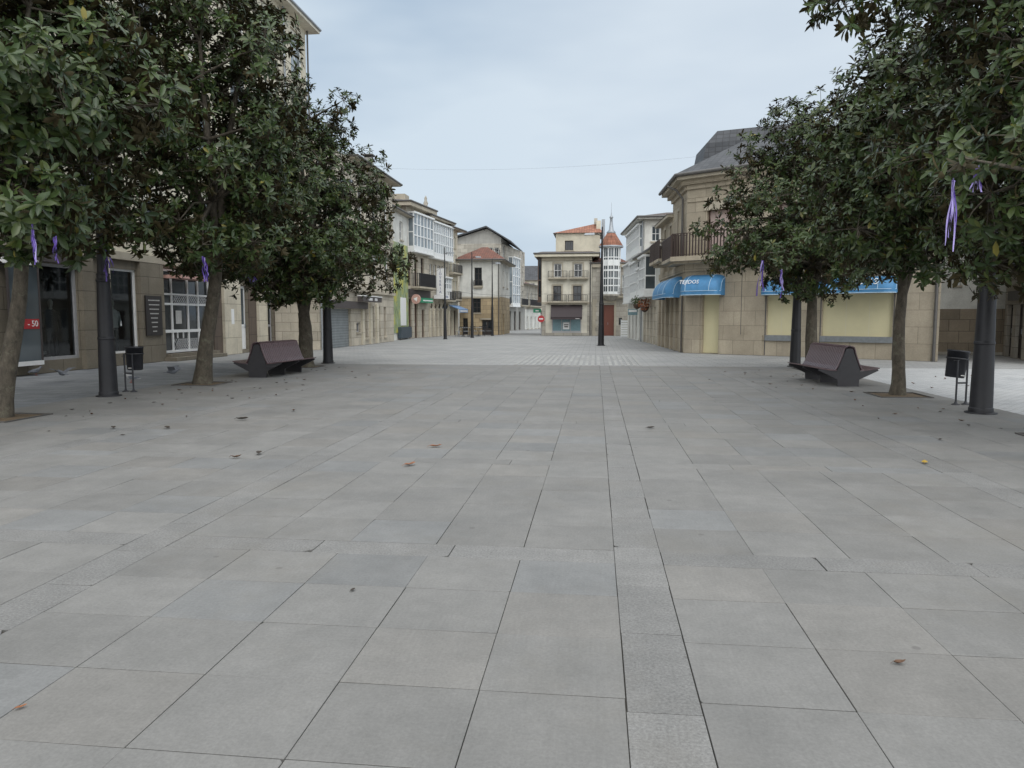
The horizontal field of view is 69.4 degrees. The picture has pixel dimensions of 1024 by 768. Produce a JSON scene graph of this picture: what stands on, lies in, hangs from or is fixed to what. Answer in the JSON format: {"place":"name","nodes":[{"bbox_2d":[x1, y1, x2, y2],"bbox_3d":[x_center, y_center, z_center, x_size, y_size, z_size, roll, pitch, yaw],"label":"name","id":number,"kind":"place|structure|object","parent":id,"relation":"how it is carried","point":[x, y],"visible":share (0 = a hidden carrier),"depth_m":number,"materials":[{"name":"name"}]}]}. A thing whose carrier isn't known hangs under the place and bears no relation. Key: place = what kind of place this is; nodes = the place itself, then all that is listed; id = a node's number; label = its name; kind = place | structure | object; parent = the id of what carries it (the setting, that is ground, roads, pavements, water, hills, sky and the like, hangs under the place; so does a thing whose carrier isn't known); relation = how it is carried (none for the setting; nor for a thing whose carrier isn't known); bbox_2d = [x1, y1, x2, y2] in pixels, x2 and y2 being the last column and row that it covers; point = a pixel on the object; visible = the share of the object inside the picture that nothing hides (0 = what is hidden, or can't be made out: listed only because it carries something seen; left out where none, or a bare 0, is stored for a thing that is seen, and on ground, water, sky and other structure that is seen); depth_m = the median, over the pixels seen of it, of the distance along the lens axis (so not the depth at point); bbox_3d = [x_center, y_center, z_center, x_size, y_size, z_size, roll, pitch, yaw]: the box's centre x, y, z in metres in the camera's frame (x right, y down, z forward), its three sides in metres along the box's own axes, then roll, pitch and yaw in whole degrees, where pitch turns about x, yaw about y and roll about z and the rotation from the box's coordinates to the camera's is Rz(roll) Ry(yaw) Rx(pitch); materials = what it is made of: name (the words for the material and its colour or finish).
{"place":"outdoors","nodes":[
{"label":"outdoors","id":0,"kind":"place"},
{"bbox_2d":[51,367,75,375],"bbox_3d":[-11.192,-0.302,18.418,0.585,0.191,0.379,-3,6,-31],"label":"pigeon","id":1,"kind":"object","parent":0,"point":[61,372],"visible":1,"depth_m":18.39,"materials":[{"name":"grey"}]},
{"bbox_2d":[14,363,248,407],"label":"side pavement","id":2,"kind":"structure","parent":0,"point":[37,389],"depth_m":18.56,"materials":[{"name":"stone"}]},
{"bbox_2d":[28,366,41,374],"bbox_3d":[-13.109,-0.361,20.340,0.152,0.253,0.397,3,6,26],"label":"pigeon","id":3,"kind":"object","parent":2,"relation":"on","point":[36,370],"visible":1,"depth_m":20.31,"materials":[{"name":"grey"}]},
{"bbox_2d":[123,373,140,382],"bbox_3d":[-9.320,-0.161,18.124,0.397,0.253,0.152,-1,5,-13],"label":"pigeon","id":4,"kind":"object","parent":2,"relation":"on","point":[129,377],"visible":0.78,"depth_m":18.08,"materials":[{"name":"grey"}]},
{"bbox_2d":[163,365,180,373],"bbox_3d":[-7.770,-0.327,16.917,0.379,0.191,0.585,-4,7,-41],"label":"pigeon","id":5,"kind":"object","parent":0,"point":[173,369],"visible":1,"depth_m":16.87,"materials":[{"name":"grey"}]},
{"bbox_2d":[392,204,413,339],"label":"plain house","id":6,"kind":"structure","parent":0,"point":[400,226],"depth_m":52.46,"materials":[{"name":"white paint"}]},
{"bbox_2d":[393,241,411,338],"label":"mural panel","id":7,"kind":"object","parent":6,"relation":"attached to","point":[402,329],"visible":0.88,"depth_m":52.88,"materials":[{"name":"green paint"}]},
{"bbox_2d":[425,214,456,336],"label":"arcade house","id":8,"kind":"structure","parent":0,"point":[443,233],"depth_m":61.59,"materials":[{"name":"stone"}]},
{"bbox_2d":[434,268,449,298],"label":"vertical sign","id":9,"kind":"object","parent":8,"relation":"attached to","point":[440,280],"visible":0.81,"depth_m":60.28,"materials":[{"name":"white paint"}]},
{"bbox_2d":[458,226,527,330],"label":"gabled house","id":10,"kind":"structure","parent":0,"point":[480,237],"depth_m":85.96,"materials":[{"name":"grey paint"}]},
{"bbox_2d":[0,364,1023,767],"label":"plaza paving","id":11,"kind":"structure","parent":0,"point":[176,594],"depth_m":4.63,"materials":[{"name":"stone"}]},
{"bbox_2d":[0,412,52,422],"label":"tree pit","id":12,"kind":"object","parent":11,"relation":"on","point":[20,416],"visible":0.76,"depth_m":11.89,"materials":[{"name":"soil"}]},
{"bbox_2d":[0,0,220,417],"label":"magnolia tree","id":13,"kind":"object","parent":11,"relation":"on","point":[41,67],"visible":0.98,"depth_m":10.88,"materials":[{"name":"green plant"}]},
{"bbox_2d":[31,224,36,264],"bbox_3d":[-5.875,-1.730,9.090,0.049,0.525,0.085,-4,7,-39],"label":"ribbon","id":14,"kind":"object","parent":13,"relation":"hanging from","point":[33,239],"visible":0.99,"depth_m":9.10,"materials":[{"name":"purple fabric"}]},
{"bbox_2d":[53,236,58,262],"bbox_3d":[-6.212,-1.824,10.053,0.098,0.370,0.051,4,7,40],"label":"ribbon","id":15,"kind":"object","parent":13,"relation":"hanging from","point":[55,241],"visible":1,"depth_m":10.04,"materials":[{"name":"purple fabric"}]},
{"bbox_2d":[92,76,132,396],"bbox_3d":[-7.824,-3.046,14.708,1.240,6.620,0.480,1,5,6],"label":"street lamp","id":16,"kind":"object","parent":11,"relation":"on","point":[107,374],"visible":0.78,"depth_m":14.83,"materials":[{"name":"metal"}]},
{"bbox_2d":[103,249,113,281],"bbox_3d":[-7.939,-2.366,14.537,0.192,0.692,0.105,1,5,6],"label":"ribbon","id":17,"kind":"object","parent":16,"relation":"attached to","point":[105,271],"visible":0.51,"depth_m":14.54,"materials":[{"name":"purple fabric"}]},
{"bbox_2d":[122,346,143,391],"bbox_3d":[-8.193,-0.326,16.016,0.412,0.965,0.433,1,5,14],"label":"litter bin","id":18,"kind":"object","parent":11,"relation":"on","point":[134,357],"visible":1,"depth_m":15.90,"materials":[{"name":"metal"}]},
{"bbox_2d":[49,0,312,384],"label":"magnolia tree","id":19,"kind":"object","parent":11,"relation":"on","point":[212,231],"visible":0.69,"depth_m":16.67,"materials":[{"name":"green plant"}]},
{"bbox_2d":[202,256,208,281],"bbox_3d":[-6.294,-2.355,15.161,0.102,0.524,0.164,3,6,28],"label":"ribbon","id":20,"kind":"object","parent":19,"relation":"attached to","point":[206,268],"visible":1,"depth_m":15.16,"materials":[{"name":"purple fabric"}]},
{"bbox_2d":[171,381,231,385],"bbox_3d":[-7.439,0.000,17.779,1.000,0.059,1.000,1,5,6],"label":"tree pit","id":21,"kind":"object","parent":11,"relation":"on","point":[214,383],"visible":0.69,"depth_m":17.63,"materials":[{"name":"soil"}]},
{"bbox_2d":[232,340,315,377],"bbox_3d":[-6.596,-0.738,20.687,1.400,0.946,2.176,1,5,9],"label":"park bench","id":22,"kind":"object","parent":11,"relation":"on","point":[278,357],"visible":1,"depth_m":20.11,"materials":[{"name":"metal"}]},
{"bbox_2d":[175,66,417,366],"bbox_3d":[-7.180,-5.140,23.465,7.675,9.318,7.663,1,5,6],"label":"magnolia tree","id":23,"kind":"object","parent":11,"relation":"on","point":[300,273],"visible":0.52,"depth_m":22.64,"materials":[{"name":"green plant"}]},
{"bbox_2d":[302,365,325,367],"bbox_3d":[-6.678,-0.550,23.868,1.000,0.059,1.000,1,5,6],"label":"tree pit","id":24,"kind":"object","parent":11,"relation":"on","point":[316,366],"visible":0.34,"depth_m":23.85,"materials":[{"name":"soil"}]},
{"bbox_2d":[772,165,802,366],"bbox_3d":[8.828,-3.869,23.809,1.240,6.620,0.480,1,5,6],"label":"street lamp","id":25,"kind":"object","parent":11,"relation":"on","point":[795,349],"visible":0.42,"depth_m":23.85,"materials":[{"name":"metal"}]},
{"bbox_2d":[688,84,891,357],"bbox_3d":[8.800,-4.609,22.146,6.312,8.497,6.934,-1,5,-11],"label":"magnolia tree","id":26,"kind":"object","parent":11,"relation":"on","point":[786,251],"visible":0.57,"depth_m":21.79,"materials":[{"name":"green plant"}]},
{"bbox_2d":[756,260,763,295],"bbox_3d":[6.554,-2.790,19.445,0.209,0.938,0.139,1,5,6],"label":"ribbon","id":27,"kind":"object","parent":26,"relation":"hanging from","point":[762,261],"visible":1,"depth_m":19.41,"materials":[{"name":"purple fabric"}]},
{"bbox_2d":[780,270,783,297],"bbox_3d":[7.057,-2.631,19.388,0.111,0.749,0.122,-2,6,-24],"label":"ribbon","id":28,"kind":"object","parent":26,"relation":"hanging from","point":[781,281],"visible":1,"depth_m":19.36,"materials":[{"name":"purple fabric"}]},
{"bbox_2d":[787,342,879,386],"bbox_3d":[7.832,-0.510,18.160,1.400,0.946,2.176,0,5,2],"label":"park bench","id":29,"kind":"object","parent":11,"relation":"on","point":[839,365],"visible":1,"depth_m":17.34,"materials":[{"name":"metal"}]},
{"bbox_2d":[863,392,933,397],"bbox_3d":[7.916,0.234,15.189,1.000,0.059,1.000,1,5,6],"label":"tree pit","id":30,"kind":"object","parent":11,"relation":"on","point":[907,395],"visible":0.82,"depth_m":15.07,"materials":[{"name":"soil"}]},
{"bbox_2d":[892,659,905,662],"bbox_3d":[1.785,1.282,3.419,0.071,0.018,0.028,0,5,-5],"label":"fallen leaf","id":31,"kind":"object","parent":11,"relation":"on","point":[898,660],"visible":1,"depth_m":3.42,"materials":[{"name":"brown plant"}]},
{"bbox_2d":[793,11,1021,395],"bbox_3d":[8.374,-3.691,15.047,5.331,7.923,5.563,1,5,6],"label":"magnolia tree","id":32,"kind":"object","parent":11,"relation":"on","point":[883,233],"visible":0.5,"depth_m":14.05,"materials":[{"name":"green plant"}]},
{"bbox_2d":[799,0,1023,303],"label":"magnolia tree","id":33,"kind":"object","parent":11,"relation":"on","point":[995,128],"visible":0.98,"depth_m":9.21,"materials":[{"name":"green plant"}]},
{"bbox_2d":[945,178,956,251],"bbox_3d":[4.090,-1.573,6.879,0.086,0.674,0.048,3,6,29],"label":"ribbon","id":34,"kind":"object","parent":33,"relation":"hanging from","point":[953,199],"visible":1,"depth_m":6.87,"materials":[{"name":"purple fabric"}]},
{"bbox_2d":[969,165,981,191],"bbox_3d":[4.401,-1.943,7.014,0.121,0.247,0.057,1,5,6],"label":"ribbon","id":35,"kind":"object","parent":33,"relation":"attached to","point":[980,186],"visible":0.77,"depth_m":7.01,"materials":[{"name":"purple fabric"}]},
{"bbox_2d":[945,349,970,404],"bbox_3d":[8.252,-0.138,13.672,0.431,1.012,0.433,-1,5,-8],"label":"litter bin","id":36,"kind":"object","parent":11,"relation":"on","point":[957,364],"visible":0.99,"depth_m":13.55,"materials":[{"name":"metal"}]},
{"bbox_2d":[944,25,1004,414],"bbox_3d":[7.473,-2.814,12.135,1.240,6.620,0.480,1,5,6],"label":"street lamp","id":37,"kind":"object","parent":11,"relation":"on","point":[981,398],"visible":0.51,"depth_m":12.19,"materials":[{"name":"metal"}]},
{"bbox_2d":[524,282,541,329],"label":"street house","id":38,"kind":"structure","parent":0,"point":[531,317],"depth_m":98.44,"materials":[{"name":"white paint"}]},
{"bbox_2d":[525,266,541,327],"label":"distant house","id":39,"kind":"structure","parent":0,"point":[531,274],"depth_m":111.73,"materials":[{"name":"paint"}]},
{"bbox_2d":[533,218,604,335],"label":"corner house","id":40,"kind":"structure","parent":0,"point":[565,267],"depth_m":63.98,"materials":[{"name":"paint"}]},
{"bbox_2d":[551,284,562,300],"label":"window","id":41,"kind":"structure","parent":40,"relation":"in","point":[557,289],"depth_m":64.14,"materials":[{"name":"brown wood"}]},
{"bbox_2d":[552,262,562,276],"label":"window","id":42,"kind":"structure","parent":40,"relation":"in","point":[556,266],"depth_m":63.95,"materials":[{"name":"white wood"}]},
{"bbox_2d":[552,319,580,332],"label":"shop window","id":43,"kind":"structure","parent":40,"relation":"in","point":[558,325],"depth_m":64.25,"materials":[{"name":"teal glass"}]},
{"bbox_2d":[564,241,573,250],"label":"window","id":44,"kind":"structure","parent":40,"relation":"in","point":[568,244],"depth_m":65.66,"materials":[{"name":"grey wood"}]},
{"bbox_2d":[571,284,582,299],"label":"window","id":45,"kind":"structure","parent":40,"relation":"in","point":[577,289],"depth_m":63.94,"materials":[{"name":"brown wood"}]},
{"bbox_2d":[572,262,583,276],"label":"window","id":46,"kind":"structure","parent":40,"relation":"in","point":[576,268],"depth_m":63.77,"materials":[{"name":"white wood"}]},
{"bbox_2d":[153,328,1023,368],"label":"street paving","id":47,"kind":"structure","parent":0,"point":[513,347],"depth_m":31.93,"materials":[{"name":"grey stone"}]},
{"bbox_2d":[0,0,321,375],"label":"apartment building","id":48,"kind":"structure","parent":47,"relation":"on","point":[244,322],"depth_m":25.66,"materials":[{"name":"stone"}]},
{"bbox_2d":[41,299,61,356],"bbox_3d":[-13.868,-1.662,22.279,0.569,1.775,0.290,-5,7,-43],"label":"mannequin","id":49,"kind":"object","parent":48,"relation":"in","point":[51,318],"visible":0.97,"depth_m":22.21},
{"bbox_2d":[39,263,78,359],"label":"shop window","id":50,"kind":"structure","parent":48,"relation":"in","point":[56,284],"depth_m":22.70,"materials":[{"name":"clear glass"}]},
{"bbox_2d":[112,300,121,350],"bbox_3d":[-13.278,-1.913,24.617,0.290,1.775,0.569,4,6,36],"label":"mannequin","id":51,"kind":"object","parent":48,"relation":"in","point":[116,317],"visible":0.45,"depth_m":24.66},
{"bbox_2d":[110,268,137,353],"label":"shop window","id":52,"kind":"structure","parent":48,"relation":"in","point":[121,292],"depth_m":25.60,"materials":[{"name":"black glass"}]},
{"bbox_2d":[134,1,157,36],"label":"window","id":53,"kind":"structure","parent":48,"relation":"in","point":[152,1],"depth_m":26.22,"materials":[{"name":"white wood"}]},
{"bbox_2d":[144,295,162,335],"bbox_3d":[-12.665,-2.414,26.152,0.053,1.400,0.950,1,5,6],"label":"directory board","id":54,"kind":"object","parent":48,"relation":"attached to","point":[153,317],"visible":1,"depth_m":26.09,"materials":[{"name":"black metal"}]},
{"bbox_2d":[143,180,165,211],"bbox_3d":[-12.813,-6.370,26.544,0.270,2.090,1.720,1,5,6],"label":"window","id":55,"kind":"structure","parent":48,"relation":"in","point":[163,193],"depth_m":26.54,"materials":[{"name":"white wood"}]},
{"bbox_2d":[163,268,207,352],"bbox_3d":[-12.678,-2.817,28.719,0.086,3.120,3.460,1,5,6],"label":"lattice door","id":56,"kind":"structure","parent":48,"relation":"in","point":[184,300],"depth_m":28.58,"materials":[{"name":"white paint"}]},
{"bbox_2d":[187,31,206,65],"bbox_3d":[-12.443,-12.940,29.242,0.270,2.090,1.720,1,5,6],"label":"window","id":57,"kind":"structure","parent":48,"relation":"in","point":[189,54],"depth_m":28.83,"materials":[{"name":"white wood"}]},
{"bbox_2d":[240,286,245,348],"bbox_3d":[-12.188,-2.973,33.171,0.120,2.850,0.850,1,5,6],"label":"door","id":58,"kind":"structure","parent":48,"relation":"in","point":[241,287],"depth_m":33.43,"materials":[{"name":"white paint"}]},
{"bbox_2d":[267,303,271,340],"bbox_3d":[-11.890,-3.185,35.796,0.120,2.900,0.950,1,5,6],"label":"door","id":59,"kind":"structure","parent":48,"relation":"in","point":[269,310],"depth_m":36.16,"materials":[{"name":"grey wood"}]},
{"bbox_2d":[290,28,304,85],"bbox_3d":[-11.331,-17.162,38.738,0.270,2.490,1.720,1,5,6],"label":"window","id":60,"kind":"structure","parent":48,"relation":"in","point":[298,53],"depth_m":38.98,"materials":[{"name":"white wood"}]},
{"bbox_2d":[271,141,402,349],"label":"stone house","id":61,"kind":"structure","parent":47,"relation":"on","point":[357,319],"depth_m":41.28,"materials":[{"name":"beige stone"}]},
{"bbox_2d":[356,185,363,224],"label":"window","id":62,"kind":"structure","parent":61,"relation":"in","point":[358,194],"depth_m":42.31,"materials":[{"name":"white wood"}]},
{"bbox_2d":[383,200,388,229],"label":"window","id":63,"kind":"structure","parent":61,"relation":"in","point":[386,200],"depth_m":47.63,"materials":[{"name":"white wood"}]},
{"bbox_2d":[383,248,389,282],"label":"window","id":64,"kind":"structure","parent":61,"relation":"in","point":[385,267],"depth_m":47.86,"materials":[{"name":"white wood"}]},
{"bbox_2d":[322,179,351,363],"bbox_3d":[-6.038,-4.020,25.482,1.240,6.620,0.480,1,5,6],"label":"street lamp","id":65,"kind":"object","parent":47,"relation":"on","point":[327,343],"visible":0.58,"depth_m":25.61,"materials":[{"name":"metal"}]},
{"bbox_2d":[392,194,437,338],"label":"stone house","id":66,"kind":"structure","parent":47,"relation":"on","point":[422,281],"depth_m":56.83,"materials":[{"name":"beige stone"}]},
{"bbox_2d":[408,299,410,326],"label":"door","id":67,"kind":"structure","parent":66,"relation":"in","point":[408,299],"depth_m":56.11,"materials":[{"name":"brown wood"}]},
{"bbox_2d":[414,304,416,337],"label":"door","id":68,"kind":"structure","parent":66,"relation":"in","point":[414,304],"depth_m":57.38,"materials":[{"name":"brown wood"}]},
{"bbox_2d":[411,294,420,303],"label":"round sign","id":69,"kind":"object","parent":66,"relation":"attached to","point":[415,298],"visible":1,"depth_m":55.37,"materials":[{"name":"white paint"}]},
{"bbox_2d":[422,310,423,336],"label":"door","id":70,"kind":"structure","parent":66,"relation":"in","point":[422,310],"depth_m":58.83,"materials":[{"name":"brown wood"}]},
{"bbox_2d":[420,298,432,302],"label":"shop sign","id":71,"kind":"object","parent":66,"relation":"attached to","point":[426,300],"visible":0.82,"depth_m":57.71,"materials":[{"name":"green paint"}]},
{"bbox_2d":[443,247,454,338],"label":"street lamp","id":72,"kind":"object","parent":47,"relation":"on","point":[445,330],"visible":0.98,"depth_m":53.62,"materials":[{"name":"metal"}]},
{"bbox_2d":[448,225,467,334],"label":"beige house","id":73,"kind":"structure","parent":47,"relation":"on","point":[454,270],"depth_m":65.73,"materials":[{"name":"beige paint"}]},
{"bbox_2d":[470,252,480,337],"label":"street lamp","id":74,"kind":"object","parent":47,"relation":"on","point":[472,329],"visible":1,"depth_m":57.31,"materials":[{"name":"metal"}]},
{"bbox_2d":[455,247,515,334],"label":"tiled house","id":75,"kind":"structure","parent":47,"relation":"on","point":[482,273],"depth_m":66.88,"materials":[{"name":"paint"}]},
{"bbox_2d":[463,318,467,334],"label":"door","id":76,"kind":"structure","parent":75,"relation":"in","point":[465,320],"depth_m":67.33,"materials":[{"name":"wood"}]},
{"bbox_2d":[473,298,481,313],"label":"window","id":77,"kind":"structure","parent":75,"relation":"in","point":[476,301],"depth_m":67.06,"materials":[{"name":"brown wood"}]},
{"bbox_2d":[474,268,481,285],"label":"window","id":78,"kind":"structure","parent":75,"relation":"in","point":[478,271],"depth_m":66.79,"materials":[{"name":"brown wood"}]},
{"bbox_2d":[482,320,490,334],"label":"door","id":79,"kind":"structure","parent":75,"relation":"in","point":[484,322],"depth_m":67.14,"materials":[{"name":"brown wood"}]},
{"bbox_2d":[490,259,499,335],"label":"street lamp","id":80,"kind":"object","parent":47,"relation":"on","point":[492,326],"visible":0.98,"depth_m":63.81,"materials":[{"name":"metal"}]},
{"bbox_2d":[538,315,544,321],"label":"traffic sign","id":81,"kind":"object","parent":47,"relation":"on","point":[541,318],"visible":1,"depth_m":64.09,"materials":[{"name":"red metal"}]},
{"bbox_2d":[514,355,642,365],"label":"tactile paving","id":82,"kind":"structure","parent":47,"relation":"on","point":[592,361],"depth_m":27.34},
{"bbox_2d":[584,227,604,345],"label":"street lamp","id":83,"kind":"object","parent":47,"relation":"on","point":[601,326],"visible":1,"depth_m":41.46,"materials":[{"name":"metal"}]},
{"bbox_2d":[590,202,626,335],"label":"turret house","id":84,"kind":"structure","parent":47,"relation":"on","point":[615,310],"depth_m":63.37,"materials":[{"name":"grey stone"}]},
{"bbox_2d":[604,305,613,335],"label":"door","id":85,"kind":"structure","parent":84,"relation":"in","point":[608,309],"depth_m":63.99,"materials":[{"name":"red wood"}]},
{"bbox_2d":[621,319,627,335],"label":"slatted gate","id":86,"kind":"structure","parent":47,"relation":"on","point":[624,325],"depth_m":59.59,"materials":[{"name":"white wood"}]},
{"bbox_2d":[649,122,941,361],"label":"corner building","id":87,"kind":"structure","parent":47,"relation":"on","point":[700,310],"depth_m":31.57,"materials":[{"name":"beige stone"}]},
{"bbox_2d":[395,156,697,169],"bbox_3d":[0.536,-12.220,40.769,20.934,1.606,0.006,3,6,32],"label":"overhead cable","id":88,"kind":"object","parent":87,"relation":"attached to","point":[553,167],"visible":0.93,"depth_m":39.74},
{"bbox_2d":[669,222,672,235],"bbox_3d":[8.142,-7.273,37.533,0.223,1.750,0.980,0,5,4],"label":"window","id":89,"kind":"structure","parent":87,"relation":"in","point":[671,224],"depth_m":37.15,"materials":[{"name":"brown wood"}]},
{"bbox_2d":[677,207,679,245],"bbox_3d":[7.997,-7.184,35.161,0.223,2.300,0.730,0,5,4],"label":"window","id":90,"kind":"structure","parent":87,"relation":"in","point":[678,210],"depth_m":34.84,"materials":[{"name":"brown wood"}]},
{"bbox_2d":[703,295,718,352],"bbox_3d":[8.862,-2.652,32.668,0.800,2.560,0.060,4,7,41],"label":"boarded door","id":91,"kind":"structure","parent":87,"relation":"in","point":[711,302],"depth_m":32.68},
{"bbox_2d":[704,200,738,254],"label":"window","id":92,"kind":"structure","parent":87,"relation":"in","point":[712,215],"depth_m":32.08,"materials":[{"name":"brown wood"}]},
{"bbox_2d":[767,295,792,334],"bbox_3d":[11.150,-2.840,30.527,1.170,1.640,0.082,4,7,41],"label":"boarded window","id":93,"kind":"structure","parent":87,"relation":"in","point":[779,314],"depth_m":30.57,"materials":[{"name":"beige wood"}]},
{"bbox_2d":[778,196,796,211],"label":"window","id":94,"kind":"structure","parent":87,"relation":"in","point":[784,204],"depth_m":30.22,"materials":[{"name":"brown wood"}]},
{"bbox_2d":[822,293,893,336],"bbox_3d":[13.365,-2.666,28.602,2.570,1.640,0.082,4,7,41],"label":"boarded window","id":95,"kind":"structure","parent":87,"relation":"in","point":[870,314],"depth_m":28.50,"materials":[{"name":"beige wood"}]},
{"bbox_2d":[620,212,672,341],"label":"gallery house","id":96,"kind":"structure","parent":0,"point":[640,233],"depth_m":50.37,"materials":[{"name":"white paint"}]},
{"bbox_2d":[628,309,637,314],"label":"shop sign","id":97,"kind":"object","parent":96,"relation":"attached to","point":[632,311],"visible":1,"depth_m":51.14,"materials":[{"name":"teal paint"}]},
{"bbox_2d":[650,226,660,242],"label":"window","id":98,"kind":"structure","parent":96,"relation":"in","point":[655,232],"depth_m":48.05,"materials":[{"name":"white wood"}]},
{"bbox_2d":[632,247,661,344],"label":"bay house","id":99,"kind":"structure","parent":0,"point":[648,281],"depth_m":43.88,"materials":[{"name":"stone"}]},
{"bbox_2d":[631,295,642,308],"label":"hanging basket","id":100,"kind":"object","parent":99,"relation":"attached to","point":[635,305],"visible":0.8,"depth_m":47.00,"materials":[{"name":"green plant"}]},
{"bbox_2d":[637,297,650,311],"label":"hanging basket","id":101,"kind":"object","parent":99,"relation":"attached to","point":[643,308],"visible":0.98,"depth_m":45.03,"materials":[{"name":"brown plant"}]},
{"bbox_2d":[294,0,1013,265],"label":"sky","id":102,"kind":"structure","parent":0,"point":[461,91],"materials":[{"name":"white"}]},
{"bbox_2d":[864,368,1023,414],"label":"cobble paving","id":103,"kind":"structure","parent":0,"point":[1008,390],"depth_m":18.00,"materials":[{"name":"grey stone"}]},
{"bbox_2d":[938,257,1005,354],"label":"lane house","id":104,"kind":"structure","parent":0,"point":[957,320],"depth_m":31.52,"materials":[{"name":"stone"}]},
{"bbox_2d":[1002,181,1023,360],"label":"shop house","id":105,"kind":"structure","parent":0,"point":[1013,342],"depth_m":29.06,"materials":[{"name":"grey stone"}]},
{"bbox_2d":[1009,305,1012,355],"bbox_3d":[20.236,-2.146,29.845,0.120,2.100,1.000,2,6,23],"label":"door","id":106,"kind":"structure","parent":105,"relation":"in","point":[1012,305],"depth_m":30.22,"materials":[{"name":"brown wood"}]},
{"bbox_2d":[1017,304,1023,357],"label":"door","id":107,"kind":"structure","parent":105,"relation":"in","point":[1022,305],"depth_m":28.69,"materials":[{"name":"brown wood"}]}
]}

